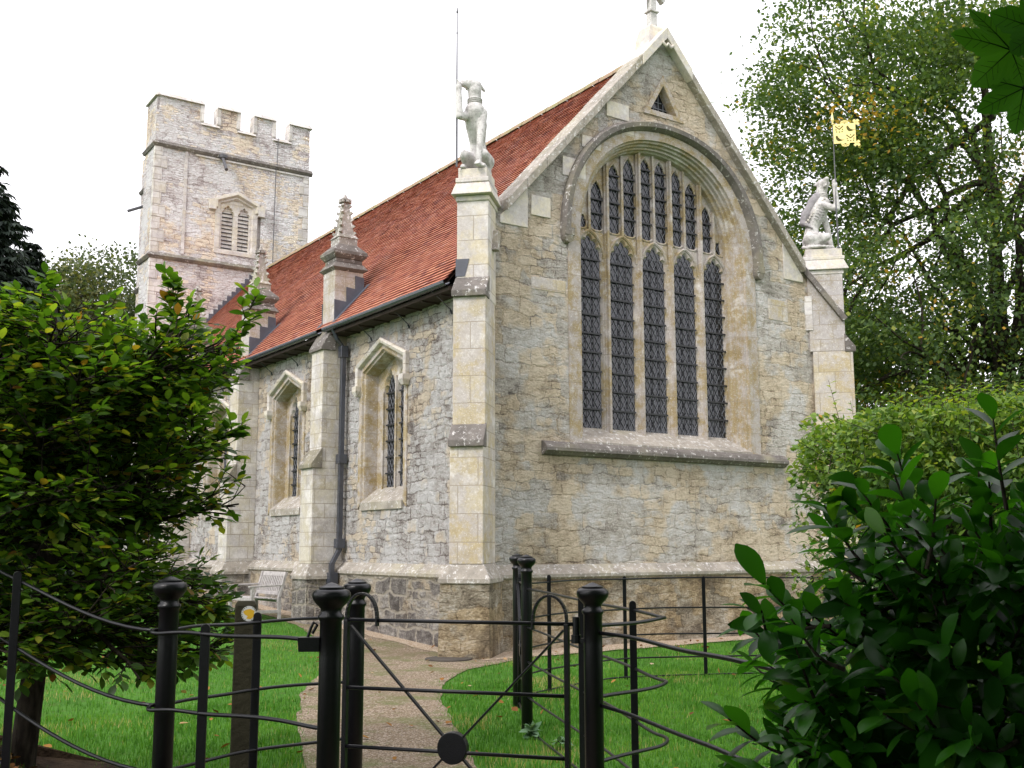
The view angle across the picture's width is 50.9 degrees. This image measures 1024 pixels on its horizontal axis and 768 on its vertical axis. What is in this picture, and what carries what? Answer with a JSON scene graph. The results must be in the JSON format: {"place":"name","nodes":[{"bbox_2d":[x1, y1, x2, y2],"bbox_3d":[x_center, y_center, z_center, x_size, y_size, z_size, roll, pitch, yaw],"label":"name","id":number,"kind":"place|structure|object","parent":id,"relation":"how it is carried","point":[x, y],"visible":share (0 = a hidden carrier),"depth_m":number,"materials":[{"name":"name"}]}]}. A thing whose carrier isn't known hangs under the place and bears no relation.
{"place":"outdoors","nodes":[
{"label":"outdoors","id":0,"kind":"place"},
{"bbox_2d":[0,735,119,767],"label":"bare soil","id":1,"kind":"structure","parent":0,"point":[50,757],"depth_m":7.88,"materials":[{"name":"brown soil"}]},
{"bbox_2d":[198,593,546,767],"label":"path","id":2,"kind":"structure","parent":0,"point":[408,666],"depth_m":10.89,"materials":[{"name":"beige gravel"}]},
{"bbox_2d":[425,656,471,661],"bbox_3d":[-0.913,3.953,15.490,0.680,0.026,0.680,6,-10,-34],"label":"drain cover","id":3,"kind":"object","parent":2,"relation":"on","point":[445,659],"visible":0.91,"depth_m":15.30,"materials":[{"name":"metal"}]},
{"bbox_2d":[203,591,752,659],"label":"path","id":4,"kind":"structure","parent":0,"point":[508,654],"depth_m":17.70,"materials":[{"name":"beige gravel"}]},
{"bbox_2d":[0,557,1010,767],"bbox_3d":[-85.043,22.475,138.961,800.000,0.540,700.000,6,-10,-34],"label":"lawn","id":5,"kind":"structure","parent":0,"point":[212,685],"depth_m":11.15,"materials":[{"name":"plant"}]},
{"bbox_2d":[17,242,80,568],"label":"conifer","id":6,"kind":"object","parent":5,"relation":"on","point":[37,254],"visible":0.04,"depth_m":45.08,"materials":[{"name":"green plant"}]},
{"bbox_2d":[0,166,121,576],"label":"conifer","id":7,"kind":"object","parent":5,"relation":"on","point":[12,231],"visible":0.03,"depth_m":41.40,"materials":[{"name":"green plant"}]},
{"bbox_2d":[16,248,111,335],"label":"round tree","id":8,"kind":"object","parent":5,"relation":"on","point":[82,312],"visible":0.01,"depth_m":58.72,"materials":[{"name":"green plant"}]},
{"bbox_2d":[0,569,153,767],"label":"iron railing","id":9,"kind":"object","parent":5,"relation":"on","point":[13,649],"visible":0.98,"depth_m":5.51,"materials":[{"name":"black metal"}]},
{"bbox_2d":[29,234,137,475],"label":"round tree","id":10,"kind":"object","parent":5,"relation":"on","point":[89,283],"visible":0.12,"depth_m":57.94,"materials":[{"name":"green plant"}]},
{"bbox_2d":[0,261,269,767],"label":"beech tree","id":11,"kind":"object","parent":5,"relation":"on","point":[106,394],"visible":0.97,"depth_m":6.44,"materials":[{"name":"green plant"}]},
{"bbox_2d":[152,576,186,767],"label":"gate post","id":12,"kind":"object","parent":5,"relation":"on","point":[169,591],"visible":1,"depth_m":4.95,"materials":[{"name":"black metal"}]},
{"bbox_2d":[146,624,316,767],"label":"iron railing","id":13,"kind":"object","parent":5,"relation":"on","point":[205,635],"visible":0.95,"depth_m":4.75,"materials":[{"name":"black metal"}]},
{"bbox_2d":[229,600,256,767],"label":"waymark post","id":14,"kind":"object","parent":5,"relation":"on","point":[245,611],"visible":0.77,"depth_m":5.84,"materials":[{"name":"brown wood"}]},
{"bbox_2d":[227,571,287,618],"bbox_3d":[-4.911,4.061,20.674,0.769,0.906,1.230,6,-10,-34],"label":"garden bench","id":15,"kind":"object","parent":5,"relation":"on","point":[266,586],"visible":0.81,"depth_m":20.59,"materials":[{"name":"grey wood"}]},
{"bbox_2d":[173,612,349,767],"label":"iron railing","id":16,"kind":"object","parent":5,"relation":"on","point":[257,622],"visible":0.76,"depth_m":5.50,"materials":[{"name":"black metal"}]},
{"bbox_2d":[297,582,350,767],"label":"gate post","id":17,"kind":"object","parent":5,"relation":"on","point":[331,599],"visible":1,"depth_m":4.33,"materials":[{"name":"black metal"}]},
{"bbox_2d":[343,578,370,767],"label":"gate post","id":18,"kind":"object","parent":5,"relation":"on","point":[356,678],"visible":0.84,"depth_m":5.85,"materials":[{"name":"black metal"}]},
{"bbox_2d":[0,638,770,767],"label":"fallen leaves","id":19,"kind":"object","parent":5,"relation":"on","point":[12,765],"visible":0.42,"depth_m":10.31,"materials":[{"name":"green plant"}]},
{"bbox_2d":[122,0,872,658],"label":"church","id":20,"kind":"structure","parent":5,"relation":"on","point":[594,332],"depth_m":20.06,"materials":[{"name":"stone"}]},
{"bbox_2d":[201,394,229,520],"bbox_3d":[-7.280,1.813,26.909,0.503,3.148,2.023,6,-10,-34],"label":"side window","id":21,"kind":"structure","parent":20,"relation":"in","point":[208,480],"depth_m":27.43,"materials":[{"name":"stone"}]},
{"bbox_2d":[264,370,306,515],"bbox_3d":[-4.767,1.260,23.266,0.503,3.148,2.023,6,-10,-34],"label":"side window","id":22,"kind":"structure","parent":20,"relation":"in","point":[287,443],"depth_m":23.76,"materials":[{"name":"stone"}]},
{"bbox_2d":[352,337,409,510],"bbox_3d":[-2.271,0.709,19.648,0.503,3.148,2.023,6,-10,-34],"label":"side window","id":23,"kind":"structure","parent":20,"relation":"in","point":[383,422],"depth_m":20.08,"materials":[{"name":"stone"}]},
{"bbox_2d":[456,7,493,174],"bbox_3d":[-0.597,-4.741,17.550,0.538,2.705,0.789,-2,-9,11],"label":"beast statue","id":24,"kind":"object","parent":20,"relation":"on","point":[473,115],"visible":0.88,"depth_m":17.32,"materials":[{"name":"white stone"}]},
{"bbox_2d":[560,121,764,454],"bbox_3d":[2.738,-1.743,19.762,4.880,6.170,0.650,6,-10,-34],"label":"east window","id":25,"kind":"structure","parent":20,"relation":"in","point":[725,260],"depth_m":19.96,"materials":[{"name":"stone"}]},
{"bbox_2d":[643,76,683,123],"bbox_3d":[2.789,-5.370,20.220,1.000,0.840,0.180,6,-10,-34],"label":"gable window","id":26,"kind":"structure","parent":20,"relation":"in","point":[661,104],"depth_m":20.24,"materials":[{"name":"stone"}]},
{"bbox_2d":[800,113,860,249],"bbox_3d":[6.561,-4.146,22.241,1.250,2.895,0.539,-2,-9,11],"label":"beast statue","id":27,"kind":"object","parent":20,"relation":"on","point":[817,208],"visible":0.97,"depth_m":22.07,"materials":[{"name":"white stone"}]},
{"bbox_2d":[509,553,522,705],"bbox_3d":[0.058,2.672,11.029,0.171,1.850,0.171,6,-10,-34],"label":"gate post","id":28,"kind":"object","parent":5,"relation":"on","point":[513,559],"visible":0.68,"depth_m":11.03,"materials":[{"name":"black metal"}]},
{"bbox_2d":[516,567,520,708],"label":"metal gate","id":29,"kind":"structure","parent":28,"relation":"attached to","point":[518,587],"depth_m":10.78,"materials":[{"name":"black metal"}]},
{"bbox_2d":[517,554,535,728],"bbox_3d":[0.134,2.460,9.620,0.171,1.850,0.171,6,-10,-34],"label":"gate post","id":30,"kind":"object","parent":5,"relation":"on","point":[526,562],"visible":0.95,"depth_m":9.61,"materials":[{"name":"black metal"}]},
{"bbox_2d":[519,721,541,738],"bbox_3d":[0.165,2.941,9.155,0.188,0.143,0.181,-4,-10,26],"label":"weed plant","id":31,"kind":"object","parent":5,"relation":"on","point":[530,730],"visible":1,"depth_m":9.15,"materials":[{"name":"green plant"}]},
{"bbox_2d":[547,736,573,745],"bbox_3d":[0.397,2.885,8.699,0.190,0.079,0.168,4,-9,-25],"label":"weed plant","id":32,"kind":"object","parent":5,"relation":"on","point":[560,739],"visible":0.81,"depth_m":8.70,"materials":[{"name":"green plant"}]},
{"bbox_2d":[576,582,608,767],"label":"gate post","id":33,"kind":"object","parent":5,"relation":"on","point":[592,597],"visible":1,"depth_m":5.13,"materials":[{"name":"black metal"}]},
{"bbox_2d":[340,592,583,767],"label":"metal gate","id":34,"kind":"structure","parent":33,"relation":"attached to","point":[452,748],"depth_m":5.31,"materials":[{"name":"black metal"}]},
{"bbox_2d":[600,631,1023,767],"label":"iron railing","id":35,"kind":"object","parent":33,"relation":"attached to","point":[878,690],"visible":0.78,"depth_m":4.26,"materials":[{"name":"black metal"}]},
{"bbox_2d":[527,587,668,767],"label":"iron railing","id":36,"kind":"object","parent":5,"relation":"on","point":[634,690],"visible":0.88,"depth_m":6.41,"materials":[{"name":"black metal"}]},
{"bbox_2d":[532,575,853,692],"bbox_3d":[2.424,3.077,12.915,5.919,1.600,1.551,4,-9,-24],"label":"estate fence","id":37,"kind":"object","parent":5,"relation":"on","point":[625,658],"visible":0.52,"depth_m":13.34,"materials":[{"name":"black metal"}]},
{"bbox_2d":[700,387,1023,767],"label":"laurel bush","id":38,"kind":"object","parent":5,"relation":"on","point":[911,661],"visible":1,"depth_m":2.83,"materials":[{"name":"green plant"}]},
{"bbox_2d":[711,0,1023,504],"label":"autumn tree","id":39,"kind":"object","parent":5,"relation":"on","point":[890,156],"visible":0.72,"depth_m":29.45,"materials":[{"name":"green plant"}]},
{"bbox_2d":[782,370,1023,719],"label":"hornbeam hedge","id":40,"kind":"object","parent":5,"relation":"on","point":[938,428],"visible":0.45,"depth_m":9.98,"materials":[{"name":"green plant"}]},
{"bbox_2d":[843,287,993,579],"bbox_3d":[12.500,2.237,40.099,17.455,11.710,13.152,6,-10,-34],"label":"shade tree","id":41,"kind":"object","parent":5,"relation":"on","point":[900,368],"depth_m":38.97,"materials":[{"name":"green plant"}]},
{"bbox_2d":[951,0,1023,134],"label":"sycamore tree","id":42,"kind":"object","parent":5,"relation":"on","point":[995,42],"visible":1,"depth_m":1.44,"materials":[{"name":"green plant"}]},
{"bbox_2d":[0,0,1023,518],"label":"sky","id":43,"kind":"structure","parent":0,"point":[374,81],"materials":[{"name":"white"}]}
]}

